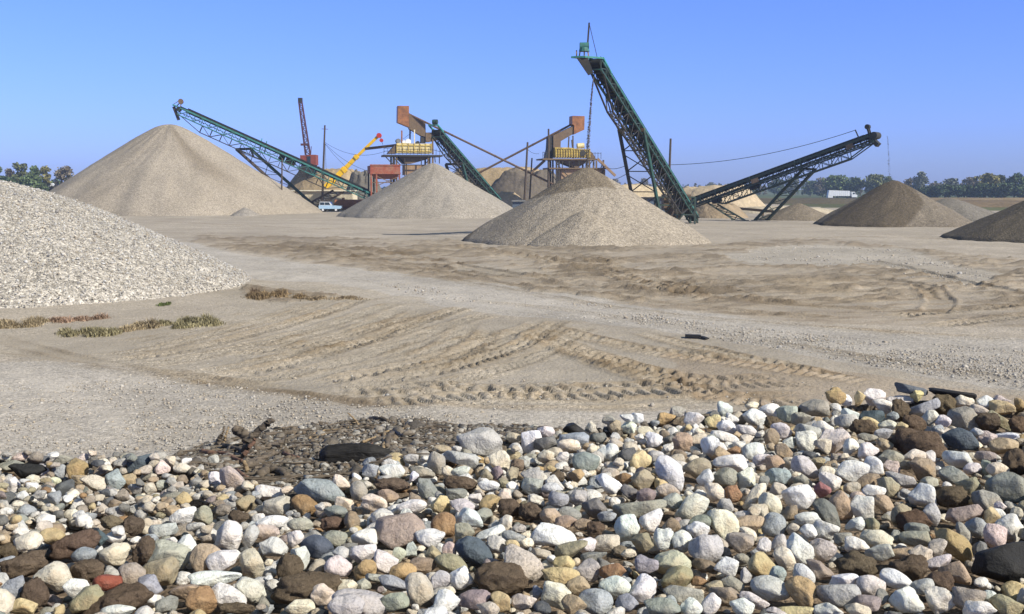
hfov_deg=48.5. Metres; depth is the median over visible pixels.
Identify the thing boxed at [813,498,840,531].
cobble
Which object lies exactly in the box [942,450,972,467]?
cobble
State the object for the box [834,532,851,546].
cobble
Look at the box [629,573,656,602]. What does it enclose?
cobble
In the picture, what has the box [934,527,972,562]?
cobble
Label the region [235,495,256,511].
cobble
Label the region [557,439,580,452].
cobble
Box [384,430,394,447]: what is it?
driftwood
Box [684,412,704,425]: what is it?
cobble
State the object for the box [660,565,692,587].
cobble
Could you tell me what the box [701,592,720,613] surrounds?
cobble
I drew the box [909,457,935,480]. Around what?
cobble
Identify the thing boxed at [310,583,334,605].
cobble
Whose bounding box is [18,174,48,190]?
tree
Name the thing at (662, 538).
cobble
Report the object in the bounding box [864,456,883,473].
cobble
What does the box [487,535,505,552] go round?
cobble
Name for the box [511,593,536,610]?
cobble
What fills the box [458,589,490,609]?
cobble
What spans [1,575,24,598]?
cobble
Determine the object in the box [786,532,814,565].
cobble
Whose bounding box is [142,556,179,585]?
cobble
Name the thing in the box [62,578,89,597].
cobble
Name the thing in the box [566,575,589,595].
cobble
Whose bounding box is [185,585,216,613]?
cobble
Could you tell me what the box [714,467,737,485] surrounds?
cobble
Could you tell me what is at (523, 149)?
pipe
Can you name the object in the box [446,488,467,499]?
cobble
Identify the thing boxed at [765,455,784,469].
cobble
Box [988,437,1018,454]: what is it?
cobble
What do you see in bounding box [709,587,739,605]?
cobble
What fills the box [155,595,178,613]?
cobble
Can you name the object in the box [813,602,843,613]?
cobble
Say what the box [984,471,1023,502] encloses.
cobble
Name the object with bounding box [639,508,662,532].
cobble
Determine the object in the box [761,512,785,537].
cobble
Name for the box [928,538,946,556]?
cobble
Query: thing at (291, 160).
conveyor
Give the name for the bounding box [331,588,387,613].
cobble
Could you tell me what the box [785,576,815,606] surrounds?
cobble
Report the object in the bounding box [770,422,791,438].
cobble
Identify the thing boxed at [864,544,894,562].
cobble
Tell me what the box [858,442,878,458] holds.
cobble
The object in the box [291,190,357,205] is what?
shed
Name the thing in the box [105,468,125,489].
cobble
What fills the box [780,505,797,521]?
cobble
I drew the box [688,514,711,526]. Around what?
cobble
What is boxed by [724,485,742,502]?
cobble
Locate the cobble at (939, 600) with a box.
[925,586,954,613]
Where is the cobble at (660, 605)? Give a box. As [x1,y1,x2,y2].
[644,597,680,613]
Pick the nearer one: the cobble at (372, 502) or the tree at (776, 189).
the cobble at (372, 502)
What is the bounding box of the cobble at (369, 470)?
[362,464,378,477]
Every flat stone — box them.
[5,491,15,504]
[27,456,49,463]
[54,479,74,495]
[99,496,113,506]
[126,453,151,472]
[138,534,158,540]
[148,522,178,537]
[365,573,380,583]
[410,465,434,477]
[443,450,478,468]
[476,524,504,540]
[512,524,525,532]
[533,436,556,451]
[548,491,568,506]
[589,432,606,442]
[612,499,666,516]
[617,447,635,460]
[663,585,703,603]
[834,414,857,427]
[857,433,877,441]
[859,410,884,422]
[885,471,917,488]
[888,547,913,559]
[894,382,927,395]
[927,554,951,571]
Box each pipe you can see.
[365,144,394,149]
[411,115,552,184]
[479,124,571,172]
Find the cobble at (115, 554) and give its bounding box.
[98,542,130,565]
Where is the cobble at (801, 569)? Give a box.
[792,563,815,582]
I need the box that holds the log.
[319,443,393,463]
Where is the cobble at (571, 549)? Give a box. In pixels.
[554,540,587,557]
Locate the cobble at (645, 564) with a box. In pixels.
[635,554,658,574]
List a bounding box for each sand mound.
[287,168,359,189]
[346,169,381,198]
[454,167,538,185]
[491,167,555,200]
[498,191,522,207]
[622,183,666,196]
[683,184,765,207]
[687,203,748,217]
[742,206,833,213]
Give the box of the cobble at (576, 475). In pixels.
[568,469,584,482]
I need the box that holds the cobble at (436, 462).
[427,451,445,474]
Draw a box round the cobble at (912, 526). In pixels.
[904,522,929,531]
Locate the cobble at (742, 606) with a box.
[729,598,754,613]
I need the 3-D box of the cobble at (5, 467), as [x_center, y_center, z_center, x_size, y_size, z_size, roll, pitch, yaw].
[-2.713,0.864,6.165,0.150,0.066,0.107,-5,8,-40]
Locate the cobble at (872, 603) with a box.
[855,594,880,611]
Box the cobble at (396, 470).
[379,464,405,477]
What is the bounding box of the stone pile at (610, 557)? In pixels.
[0,400,1023,613]
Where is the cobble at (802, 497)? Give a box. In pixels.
[781,484,815,509]
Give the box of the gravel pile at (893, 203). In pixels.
[813,180,971,226]
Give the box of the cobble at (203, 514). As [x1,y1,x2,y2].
[194,505,212,524]
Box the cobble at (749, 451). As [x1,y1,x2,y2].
[741,442,764,459]
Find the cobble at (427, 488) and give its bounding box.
[418,478,437,499]
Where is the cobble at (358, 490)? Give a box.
[350,481,367,500]
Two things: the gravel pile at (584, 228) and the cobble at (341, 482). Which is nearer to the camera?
the cobble at (341, 482)
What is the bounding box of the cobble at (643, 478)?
[630,469,654,489]
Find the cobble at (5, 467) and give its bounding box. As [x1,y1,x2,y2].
[0,460,23,472]
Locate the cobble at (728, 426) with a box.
[716,420,735,433]
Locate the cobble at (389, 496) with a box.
[377,489,398,503]
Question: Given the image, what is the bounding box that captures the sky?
[0,0,1023,189]
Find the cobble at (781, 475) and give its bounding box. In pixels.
[765,468,790,484]
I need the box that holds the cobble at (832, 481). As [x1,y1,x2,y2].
[819,471,841,490]
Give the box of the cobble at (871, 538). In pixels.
[860,529,893,547]
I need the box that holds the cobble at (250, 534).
[242,525,259,547]
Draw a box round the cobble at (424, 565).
[410,557,435,573]
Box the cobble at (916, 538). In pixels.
[899,531,932,546]
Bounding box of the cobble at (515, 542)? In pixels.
[505,540,519,546]
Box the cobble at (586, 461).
[572,451,599,470]
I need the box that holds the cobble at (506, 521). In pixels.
[500,514,512,529]
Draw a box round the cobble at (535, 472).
[520,467,541,478]
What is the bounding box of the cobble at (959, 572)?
[938,561,971,585]
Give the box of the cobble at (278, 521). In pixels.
[255,515,288,527]
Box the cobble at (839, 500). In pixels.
[829,490,852,520]
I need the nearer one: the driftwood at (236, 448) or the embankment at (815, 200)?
the driftwood at (236, 448)
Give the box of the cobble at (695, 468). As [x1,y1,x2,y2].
[683,457,711,478]
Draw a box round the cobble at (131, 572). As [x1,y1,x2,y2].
[118,562,145,583]
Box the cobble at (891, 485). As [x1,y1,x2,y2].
[876,477,899,497]
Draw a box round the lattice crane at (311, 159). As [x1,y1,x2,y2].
[298,98,318,173]
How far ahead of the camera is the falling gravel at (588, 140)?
87.60 m
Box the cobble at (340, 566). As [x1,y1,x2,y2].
[324,555,351,576]
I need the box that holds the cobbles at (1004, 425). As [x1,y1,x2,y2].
[988,410,1010,431]
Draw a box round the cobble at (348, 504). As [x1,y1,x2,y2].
[335,496,354,511]
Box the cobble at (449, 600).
[433,588,459,610]
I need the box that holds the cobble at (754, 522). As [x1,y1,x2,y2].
[737,515,763,531]
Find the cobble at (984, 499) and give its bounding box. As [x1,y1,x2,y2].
[971,489,1001,510]
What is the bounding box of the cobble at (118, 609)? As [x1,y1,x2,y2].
[100,604,135,613]
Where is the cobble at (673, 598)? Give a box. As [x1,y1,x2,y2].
[665,595,676,602]
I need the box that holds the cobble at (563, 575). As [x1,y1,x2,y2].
[541,567,579,586]
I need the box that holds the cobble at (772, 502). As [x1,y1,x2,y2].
[758,492,781,513]
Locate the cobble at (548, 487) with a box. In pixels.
[541,482,562,492]
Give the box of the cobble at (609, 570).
[599,563,625,578]
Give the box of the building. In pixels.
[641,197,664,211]
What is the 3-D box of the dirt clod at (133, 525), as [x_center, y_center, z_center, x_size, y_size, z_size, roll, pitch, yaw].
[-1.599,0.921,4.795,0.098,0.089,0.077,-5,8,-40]
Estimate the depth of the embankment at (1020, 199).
318.22 m
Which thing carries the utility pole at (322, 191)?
on the ground
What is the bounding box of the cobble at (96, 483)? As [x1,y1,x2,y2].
[79,474,106,491]
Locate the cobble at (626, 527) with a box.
[614,514,639,541]
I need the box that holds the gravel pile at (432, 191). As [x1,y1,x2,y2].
[337,163,512,218]
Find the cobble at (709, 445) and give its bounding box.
[700,436,727,459]
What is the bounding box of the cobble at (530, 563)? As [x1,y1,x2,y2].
[504,543,543,583]
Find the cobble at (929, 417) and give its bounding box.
[922,410,938,425]
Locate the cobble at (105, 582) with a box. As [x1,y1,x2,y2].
[92,574,122,590]
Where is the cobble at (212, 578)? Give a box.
[187,570,241,587]
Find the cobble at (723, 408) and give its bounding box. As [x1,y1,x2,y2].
[717,401,732,416]
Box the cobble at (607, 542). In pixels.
[595,534,619,551]
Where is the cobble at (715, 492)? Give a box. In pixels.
[705,482,724,501]
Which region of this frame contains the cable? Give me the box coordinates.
[672,130,854,164]
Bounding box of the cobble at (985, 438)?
[977,430,997,445]
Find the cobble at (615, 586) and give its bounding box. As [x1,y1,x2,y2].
[598,575,631,599]
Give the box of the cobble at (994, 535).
[983,523,1006,547]
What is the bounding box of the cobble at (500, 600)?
[490,591,509,612]
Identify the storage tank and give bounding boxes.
[334,198,363,210]
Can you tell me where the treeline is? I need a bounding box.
[27,172,995,196]
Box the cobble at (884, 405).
[872,399,891,413]
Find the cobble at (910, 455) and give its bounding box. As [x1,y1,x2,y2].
[904,449,925,460]
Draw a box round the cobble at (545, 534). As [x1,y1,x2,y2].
[530,522,576,545]
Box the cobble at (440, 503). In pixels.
[430,495,449,512]
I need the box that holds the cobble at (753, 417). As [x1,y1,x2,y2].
[742,408,765,425]
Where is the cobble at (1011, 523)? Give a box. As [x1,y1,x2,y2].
[994,513,1023,542]
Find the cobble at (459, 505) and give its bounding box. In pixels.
[450,498,474,512]
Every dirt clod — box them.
[0,542,20,558]
[0,550,48,578]
[20,576,49,606]
[49,528,100,559]
[69,558,104,582]
[82,582,153,613]
[100,515,122,529]
[122,515,144,535]
[132,535,154,565]
[189,500,202,508]
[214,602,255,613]
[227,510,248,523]
[270,571,341,605]
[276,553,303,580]
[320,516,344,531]
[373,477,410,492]
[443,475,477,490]
[473,561,528,595]
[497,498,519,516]
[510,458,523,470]
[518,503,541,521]
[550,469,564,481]
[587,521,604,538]
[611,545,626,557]
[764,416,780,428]
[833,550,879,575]
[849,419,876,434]
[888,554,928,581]
[891,398,910,421]
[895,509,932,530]
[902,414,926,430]
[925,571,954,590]
[932,394,956,414]
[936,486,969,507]
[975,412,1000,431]
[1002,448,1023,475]
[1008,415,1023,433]
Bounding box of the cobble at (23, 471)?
[8,463,47,478]
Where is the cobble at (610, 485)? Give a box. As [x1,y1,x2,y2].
[595,473,621,494]
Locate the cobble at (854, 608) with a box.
[844,603,871,613]
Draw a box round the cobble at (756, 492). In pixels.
[742,483,766,510]
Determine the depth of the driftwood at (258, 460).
7.19 m
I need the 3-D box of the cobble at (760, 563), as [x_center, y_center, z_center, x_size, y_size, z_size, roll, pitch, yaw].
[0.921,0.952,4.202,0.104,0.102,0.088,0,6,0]
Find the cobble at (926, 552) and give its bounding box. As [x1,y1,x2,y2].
[909,545,932,559]
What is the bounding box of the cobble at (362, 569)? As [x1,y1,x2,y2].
[353,559,376,579]
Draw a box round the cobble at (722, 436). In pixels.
[710,430,738,442]
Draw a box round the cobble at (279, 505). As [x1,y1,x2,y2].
[262,496,289,515]
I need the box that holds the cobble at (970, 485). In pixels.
[955,477,980,494]
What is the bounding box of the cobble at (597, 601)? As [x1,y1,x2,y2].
[578,588,613,613]
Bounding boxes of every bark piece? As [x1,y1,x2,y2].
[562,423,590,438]
[928,388,976,400]
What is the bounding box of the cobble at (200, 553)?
[189,543,220,571]
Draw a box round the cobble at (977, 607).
[962,600,996,613]
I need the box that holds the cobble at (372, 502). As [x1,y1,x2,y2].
[361,493,386,511]
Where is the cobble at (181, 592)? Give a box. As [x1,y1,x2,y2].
[168,584,198,599]
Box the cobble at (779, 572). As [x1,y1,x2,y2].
[769,566,786,580]
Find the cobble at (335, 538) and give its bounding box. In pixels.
[322,530,347,548]
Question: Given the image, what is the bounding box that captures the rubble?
[0,390,1023,613]
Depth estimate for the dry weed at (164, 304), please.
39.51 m
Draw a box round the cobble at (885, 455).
[878,450,904,462]
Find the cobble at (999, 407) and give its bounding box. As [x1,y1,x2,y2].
[989,400,1015,414]
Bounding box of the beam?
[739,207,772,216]
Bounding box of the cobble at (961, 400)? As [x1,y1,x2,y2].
[955,395,973,407]
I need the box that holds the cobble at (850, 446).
[843,438,858,454]
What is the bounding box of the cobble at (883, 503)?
[872,494,893,512]
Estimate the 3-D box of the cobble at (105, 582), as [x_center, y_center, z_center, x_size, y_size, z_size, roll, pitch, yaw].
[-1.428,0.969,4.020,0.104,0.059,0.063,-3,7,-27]
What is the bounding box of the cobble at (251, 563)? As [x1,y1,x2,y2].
[239,548,264,578]
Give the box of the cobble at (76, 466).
[66,458,88,478]
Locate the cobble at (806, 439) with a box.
[795,430,816,451]
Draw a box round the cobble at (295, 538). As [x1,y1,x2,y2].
[287,530,303,547]
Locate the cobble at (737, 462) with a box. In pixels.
[713,454,747,471]
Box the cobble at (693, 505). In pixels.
[674,493,709,519]
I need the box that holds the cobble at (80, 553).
[71,547,98,561]
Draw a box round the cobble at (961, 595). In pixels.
[952,586,986,609]
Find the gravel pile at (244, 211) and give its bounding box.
[230,207,260,215]
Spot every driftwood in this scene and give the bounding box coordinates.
[199,449,225,454]
[216,426,224,444]
[221,442,241,451]
[222,426,228,442]
[228,454,242,461]
[235,468,248,476]
[241,418,274,453]
[241,438,256,456]
[241,451,279,463]
[242,458,264,468]
[242,460,248,472]
[255,464,290,476]
[264,428,310,435]
[265,433,301,449]
[282,451,298,457]
[297,457,317,461]
[308,429,360,438]
[347,412,359,424]
[361,427,403,442]
[368,416,388,421]
[381,431,385,447]
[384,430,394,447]
[390,429,404,436]
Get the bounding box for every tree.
[0,175,16,182]
[4,168,14,176]
[11,162,28,182]
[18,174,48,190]
[28,165,39,174]
[38,165,51,189]
[53,165,73,187]
[639,178,651,185]
[768,178,783,194]
[784,176,798,192]
[803,180,816,195]
[814,177,826,196]
[819,175,847,197]
[843,176,863,194]
[859,173,886,192]
[884,176,892,181]
[903,177,912,186]
[911,171,929,189]
[917,186,937,197]
[932,184,956,197]
[936,178,959,197]
[952,185,976,197]
[962,177,978,190]
[971,183,997,197]
[973,173,1000,197]
[993,182,1017,197]
[997,175,1005,186]
[1004,172,1022,197]
[1010,184,1023,197]
[1016,176,1023,186]
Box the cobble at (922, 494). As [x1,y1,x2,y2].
[908,483,937,506]
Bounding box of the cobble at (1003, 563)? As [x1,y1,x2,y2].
[971,541,1023,582]
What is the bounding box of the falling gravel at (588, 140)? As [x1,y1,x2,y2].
[585,77,593,166]
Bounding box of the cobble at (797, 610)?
[778,606,813,613]
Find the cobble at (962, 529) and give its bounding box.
[956,522,971,543]
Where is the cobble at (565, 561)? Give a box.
[552,555,574,567]
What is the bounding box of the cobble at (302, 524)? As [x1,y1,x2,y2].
[287,518,313,531]
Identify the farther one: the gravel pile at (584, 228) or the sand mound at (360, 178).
the sand mound at (360, 178)
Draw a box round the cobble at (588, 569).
[575,558,599,582]
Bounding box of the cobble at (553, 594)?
[541,580,570,609]
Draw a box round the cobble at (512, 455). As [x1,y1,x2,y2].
[505,448,520,459]
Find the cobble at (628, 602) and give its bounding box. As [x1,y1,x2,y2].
[615,593,638,611]
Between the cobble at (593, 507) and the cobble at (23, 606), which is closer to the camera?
the cobble at (23, 606)
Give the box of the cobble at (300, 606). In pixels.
[284,599,314,613]
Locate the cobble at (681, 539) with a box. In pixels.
[672,530,691,552]
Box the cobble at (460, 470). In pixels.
[451,465,470,475]
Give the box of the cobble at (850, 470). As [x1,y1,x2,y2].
[835,460,869,481]
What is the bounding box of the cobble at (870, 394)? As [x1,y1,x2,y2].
[863,388,885,405]
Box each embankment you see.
[759,198,856,203]
[931,198,1023,200]
[934,200,1021,206]
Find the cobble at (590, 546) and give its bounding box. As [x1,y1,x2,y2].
[579,537,596,552]
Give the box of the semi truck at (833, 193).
[826,190,856,197]
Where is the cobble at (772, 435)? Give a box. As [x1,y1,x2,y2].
[764,428,779,444]
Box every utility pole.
[281,158,282,189]
[321,125,325,200]
[523,142,528,199]
[529,158,532,198]
[547,129,549,187]
[668,138,671,193]
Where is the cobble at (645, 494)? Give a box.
[636,488,655,500]
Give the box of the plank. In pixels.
[685,334,708,338]
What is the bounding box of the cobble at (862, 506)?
[850,495,873,520]
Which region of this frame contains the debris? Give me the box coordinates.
[176,417,558,486]
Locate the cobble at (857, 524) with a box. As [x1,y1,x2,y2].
[845,517,865,530]
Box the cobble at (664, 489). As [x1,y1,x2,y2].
[656,483,679,496]
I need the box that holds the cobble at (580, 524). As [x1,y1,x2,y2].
[574,518,590,530]
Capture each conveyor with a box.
[172,99,373,209]
[428,119,501,200]
[571,23,698,223]
[692,124,880,220]
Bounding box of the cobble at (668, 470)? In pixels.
[655,455,683,491]
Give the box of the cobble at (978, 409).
[970,404,988,414]
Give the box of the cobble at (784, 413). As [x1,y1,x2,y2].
[777,406,797,422]
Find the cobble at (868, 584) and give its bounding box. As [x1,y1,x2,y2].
[856,575,885,595]
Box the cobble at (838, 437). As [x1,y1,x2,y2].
[819,428,850,452]
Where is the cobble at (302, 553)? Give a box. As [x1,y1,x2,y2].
[290,546,309,570]
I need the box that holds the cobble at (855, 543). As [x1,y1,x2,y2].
[844,535,869,551]
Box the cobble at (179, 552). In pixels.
[147,539,190,569]
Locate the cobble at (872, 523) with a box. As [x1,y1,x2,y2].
[865,517,879,529]
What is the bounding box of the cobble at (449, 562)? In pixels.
[434,553,467,572]
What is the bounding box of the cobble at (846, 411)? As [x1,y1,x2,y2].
[841,408,859,417]
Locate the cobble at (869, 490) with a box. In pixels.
[861,484,885,495]
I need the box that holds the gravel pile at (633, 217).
[462,167,710,245]
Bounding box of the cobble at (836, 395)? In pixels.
[824,387,846,404]
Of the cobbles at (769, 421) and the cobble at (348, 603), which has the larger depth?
the cobbles at (769, 421)
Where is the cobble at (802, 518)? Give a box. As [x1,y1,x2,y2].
[794,512,820,525]
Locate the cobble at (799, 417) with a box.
[791,412,811,424]
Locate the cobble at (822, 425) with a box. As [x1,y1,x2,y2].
[812,421,833,431]
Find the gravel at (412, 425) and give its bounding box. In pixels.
[155,416,647,492]
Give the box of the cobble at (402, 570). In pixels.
[388,562,416,579]
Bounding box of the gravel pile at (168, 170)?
[49,124,321,215]
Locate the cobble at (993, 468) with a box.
[985,462,1009,475]
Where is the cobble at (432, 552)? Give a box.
[424,545,440,558]
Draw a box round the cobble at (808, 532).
[799,524,817,539]
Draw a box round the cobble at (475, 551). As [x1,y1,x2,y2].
[455,536,492,566]
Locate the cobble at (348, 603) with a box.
[327,593,364,613]
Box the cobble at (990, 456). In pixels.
[974,451,996,462]
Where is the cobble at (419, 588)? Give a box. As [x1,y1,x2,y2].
[405,572,433,606]
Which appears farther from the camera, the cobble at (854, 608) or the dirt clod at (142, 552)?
the dirt clod at (142, 552)
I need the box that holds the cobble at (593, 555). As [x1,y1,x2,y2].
[581,552,606,561]
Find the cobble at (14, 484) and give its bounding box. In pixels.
[3,477,20,492]
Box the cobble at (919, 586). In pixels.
[911,578,934,594]
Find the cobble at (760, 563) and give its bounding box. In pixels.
[748,551,775,575]
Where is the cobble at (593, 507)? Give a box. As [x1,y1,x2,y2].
[582,497,606,518]
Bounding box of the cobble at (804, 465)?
[791,455,818,478]
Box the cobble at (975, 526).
[964,517,986,538]
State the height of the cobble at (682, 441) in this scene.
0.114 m
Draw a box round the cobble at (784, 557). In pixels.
[774,546,795,570]
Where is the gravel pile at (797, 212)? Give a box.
[759,203,826,220]
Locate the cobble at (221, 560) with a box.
[206,550,239,570]
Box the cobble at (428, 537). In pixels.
[415,528,444,547]
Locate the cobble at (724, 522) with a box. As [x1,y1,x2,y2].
[707,509,739,539]
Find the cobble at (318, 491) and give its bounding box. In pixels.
[293,478,347,504]
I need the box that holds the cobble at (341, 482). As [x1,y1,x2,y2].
[332,474,350,490]
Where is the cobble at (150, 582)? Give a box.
[138,574,162,593]
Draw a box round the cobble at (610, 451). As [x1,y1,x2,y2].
[597,443,618,461]
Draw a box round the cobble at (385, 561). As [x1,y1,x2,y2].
[373,549,398,574]
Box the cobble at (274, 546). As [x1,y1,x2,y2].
[259,536,287,556]
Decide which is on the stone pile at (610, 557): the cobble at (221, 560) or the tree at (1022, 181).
the cobble at (221, 560)
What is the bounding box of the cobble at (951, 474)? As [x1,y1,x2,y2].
[938,465,968,484]
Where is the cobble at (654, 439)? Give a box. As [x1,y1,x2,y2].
[645,431,662,447]
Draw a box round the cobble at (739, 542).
[725,532,753,553]
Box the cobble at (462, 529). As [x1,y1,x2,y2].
[455,522,474,541]
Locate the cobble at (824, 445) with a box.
[813,438,831,454]
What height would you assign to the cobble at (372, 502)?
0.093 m
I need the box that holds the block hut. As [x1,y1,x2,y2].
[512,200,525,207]
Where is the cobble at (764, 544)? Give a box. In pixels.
[756,537,771,551]
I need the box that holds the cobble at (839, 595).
[816,584,860,608]
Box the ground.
[0,190,1023,462]
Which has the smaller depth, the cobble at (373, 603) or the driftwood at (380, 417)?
the cobble at (373, 603)
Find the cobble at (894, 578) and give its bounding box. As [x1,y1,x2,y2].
[879,568,911,589]
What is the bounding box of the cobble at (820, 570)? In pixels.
[806,559,833,580]
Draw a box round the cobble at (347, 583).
[337,579,357,589]
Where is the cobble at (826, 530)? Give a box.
[813,519,839,540]
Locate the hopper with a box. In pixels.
[367,164,400,195]
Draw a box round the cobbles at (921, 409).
[908,398,940,416]
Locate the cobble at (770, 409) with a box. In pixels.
[759,403,779,416]
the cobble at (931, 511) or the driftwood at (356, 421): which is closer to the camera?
the cobble at (931, 511)
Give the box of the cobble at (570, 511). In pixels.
[558,506,581,519]
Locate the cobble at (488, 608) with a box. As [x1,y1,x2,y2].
[476,602,499,613]
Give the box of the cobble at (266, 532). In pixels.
[257,524,279,539]
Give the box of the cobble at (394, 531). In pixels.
[374,512,425,548]
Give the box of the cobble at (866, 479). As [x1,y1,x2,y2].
[856,473,879,490]
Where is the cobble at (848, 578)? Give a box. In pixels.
[828,573,858,584]
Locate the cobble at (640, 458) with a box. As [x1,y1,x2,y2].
[630,450,651,468]
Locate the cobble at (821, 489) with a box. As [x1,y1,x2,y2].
[813,482,830,497]
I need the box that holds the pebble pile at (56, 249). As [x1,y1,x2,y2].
[0,180,252,308]
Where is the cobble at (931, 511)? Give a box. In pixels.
[923,503,940,525]
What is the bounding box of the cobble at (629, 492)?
[620,484,636,499]
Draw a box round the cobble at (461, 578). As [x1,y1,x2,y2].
[449,565,473,589]
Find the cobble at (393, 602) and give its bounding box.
[380,592,409,611]
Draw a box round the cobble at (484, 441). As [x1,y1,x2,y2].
[456,427,502,456]
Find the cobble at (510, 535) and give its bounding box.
[502,530,525,541]
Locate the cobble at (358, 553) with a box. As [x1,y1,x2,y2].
[348,544,376,562]
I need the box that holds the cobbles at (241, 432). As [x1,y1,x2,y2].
[231,425,259,446]
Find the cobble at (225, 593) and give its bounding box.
[212,582,246,603]
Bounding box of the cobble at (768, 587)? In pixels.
[750,575,789,600]
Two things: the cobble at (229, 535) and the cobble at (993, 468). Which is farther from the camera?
the cobble at (993, 468)
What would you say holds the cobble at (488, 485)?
on the stone pile at (610, 557)
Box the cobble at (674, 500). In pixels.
[663,492,682,509]
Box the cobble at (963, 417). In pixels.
[947,406,979,430]
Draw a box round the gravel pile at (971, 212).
[936,198,994,221]
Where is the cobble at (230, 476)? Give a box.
[219,466,244,488]
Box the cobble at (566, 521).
[555,515,576,528]
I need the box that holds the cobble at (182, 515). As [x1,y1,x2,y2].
[169,506,196,523]
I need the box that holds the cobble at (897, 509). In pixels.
[890,503,910,524]
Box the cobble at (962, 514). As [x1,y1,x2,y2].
[945,504,983,523]
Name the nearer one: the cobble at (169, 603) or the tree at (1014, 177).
the cobble at (169, 603)
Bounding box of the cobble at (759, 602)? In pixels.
[739,591,769,609]
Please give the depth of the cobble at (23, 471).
6.04 m
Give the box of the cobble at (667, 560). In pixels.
[654,550,691,573]
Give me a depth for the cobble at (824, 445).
6.24 m
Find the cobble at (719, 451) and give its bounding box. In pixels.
[713,446,730,458]
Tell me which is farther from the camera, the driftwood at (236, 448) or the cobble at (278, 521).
the driftwood at (236, 448)
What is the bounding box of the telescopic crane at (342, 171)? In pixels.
[324,133,382,187]
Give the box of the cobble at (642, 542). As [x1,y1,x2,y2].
[631,533,653,552]
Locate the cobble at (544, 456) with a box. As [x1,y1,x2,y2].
[537,449,553,463]
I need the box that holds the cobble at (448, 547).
[442,541,456,553]
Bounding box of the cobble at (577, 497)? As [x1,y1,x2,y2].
[569,489,587,507]
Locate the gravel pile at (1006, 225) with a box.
[940,201,1023,242]
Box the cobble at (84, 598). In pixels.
[69,584,103,612]
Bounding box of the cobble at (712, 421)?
[704,414,720,428]
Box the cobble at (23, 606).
[10,598,37,613]
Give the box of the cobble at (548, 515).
[539,508,561,523]
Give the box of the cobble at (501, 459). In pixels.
[488,450,510,470]
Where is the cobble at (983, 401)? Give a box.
[975,395,993,408]
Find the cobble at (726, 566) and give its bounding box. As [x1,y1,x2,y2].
[714,556,738,576]
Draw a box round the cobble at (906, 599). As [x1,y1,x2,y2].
[888,586,924,612]
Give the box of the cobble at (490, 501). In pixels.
[479,494,499,511]
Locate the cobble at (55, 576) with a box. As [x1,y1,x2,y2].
[33,561,71,591]
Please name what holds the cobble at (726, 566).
on the stone pile at (610, 557)
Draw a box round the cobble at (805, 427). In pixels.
[795,423,821,438]
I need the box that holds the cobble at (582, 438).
[559,432,588,448]
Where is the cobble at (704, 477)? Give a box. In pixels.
[696,469,713,486]
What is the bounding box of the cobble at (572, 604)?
[561,594,586,613]
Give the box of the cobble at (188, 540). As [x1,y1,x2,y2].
[178,534,196,550]
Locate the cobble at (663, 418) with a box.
[657,412,675,424]
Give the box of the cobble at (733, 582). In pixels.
[721,575,744,592]
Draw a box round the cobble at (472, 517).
[456,507,482,527]
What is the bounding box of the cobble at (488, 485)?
[478,480,499,490]
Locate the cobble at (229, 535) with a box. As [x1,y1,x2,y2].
[215,520,241,549]
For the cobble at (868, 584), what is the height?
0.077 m
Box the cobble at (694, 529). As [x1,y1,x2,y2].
[686,521,709,537]
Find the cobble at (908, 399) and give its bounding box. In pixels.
[886,395,913,403]
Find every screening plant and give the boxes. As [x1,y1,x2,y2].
[381,106,442,183]
[530,116,615,185]
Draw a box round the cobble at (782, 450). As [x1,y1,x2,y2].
[774,443,792,458]
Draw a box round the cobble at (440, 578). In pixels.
[431,570,449,588]
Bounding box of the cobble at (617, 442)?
[609,437,623,450]
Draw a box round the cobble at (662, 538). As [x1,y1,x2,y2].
[653,528,673,550]
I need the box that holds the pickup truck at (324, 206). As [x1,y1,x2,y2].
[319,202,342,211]
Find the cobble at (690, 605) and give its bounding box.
[680,597,702,613]
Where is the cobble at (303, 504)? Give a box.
[291,494,317,515]
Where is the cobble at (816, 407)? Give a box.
[799,399,829,416]
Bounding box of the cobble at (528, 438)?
[521,430,541,453]
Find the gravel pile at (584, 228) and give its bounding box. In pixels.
[527,210,635,246]
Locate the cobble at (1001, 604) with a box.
[989,594,1023,613]
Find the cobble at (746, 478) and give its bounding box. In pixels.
[737,467,755,488]
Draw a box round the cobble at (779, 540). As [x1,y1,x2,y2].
[771,534,786,549]
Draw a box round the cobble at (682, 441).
[672,432,692,451]
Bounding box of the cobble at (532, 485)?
[521,477,543,493]
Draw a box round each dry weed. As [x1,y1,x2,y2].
[0,315,50,328]
[0,318,17,328]
[48,312,110,323]
[54,325,123,337]
[118,316,163,331]
[155,312,225,328]
[157,301,170,305]
[243,287,308,300]
[249,286,259,292]
[300,295,369,300]
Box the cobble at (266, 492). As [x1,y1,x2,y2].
[255,484,284,499]
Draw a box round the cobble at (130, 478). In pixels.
[123,473,136,487]
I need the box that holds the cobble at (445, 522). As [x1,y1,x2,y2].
[430,512,455,536]
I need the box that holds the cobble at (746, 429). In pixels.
[736,425,756,435]
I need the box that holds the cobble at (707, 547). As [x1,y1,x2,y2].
[688,534,723,562]
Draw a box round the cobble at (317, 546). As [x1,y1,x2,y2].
[301,534,333,558]
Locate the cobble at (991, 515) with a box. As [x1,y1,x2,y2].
[982,507,1000,523]
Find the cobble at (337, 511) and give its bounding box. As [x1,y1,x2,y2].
[324,505,347,518]
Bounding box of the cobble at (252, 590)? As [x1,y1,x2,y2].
[235,576,265,603]
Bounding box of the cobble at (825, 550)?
[810,538,836,561]
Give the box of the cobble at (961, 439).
[941,428,978,450]
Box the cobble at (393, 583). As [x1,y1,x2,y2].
[378,575,405,591]
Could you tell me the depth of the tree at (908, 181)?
510.58 m
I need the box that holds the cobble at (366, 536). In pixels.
[351,528,378,544]

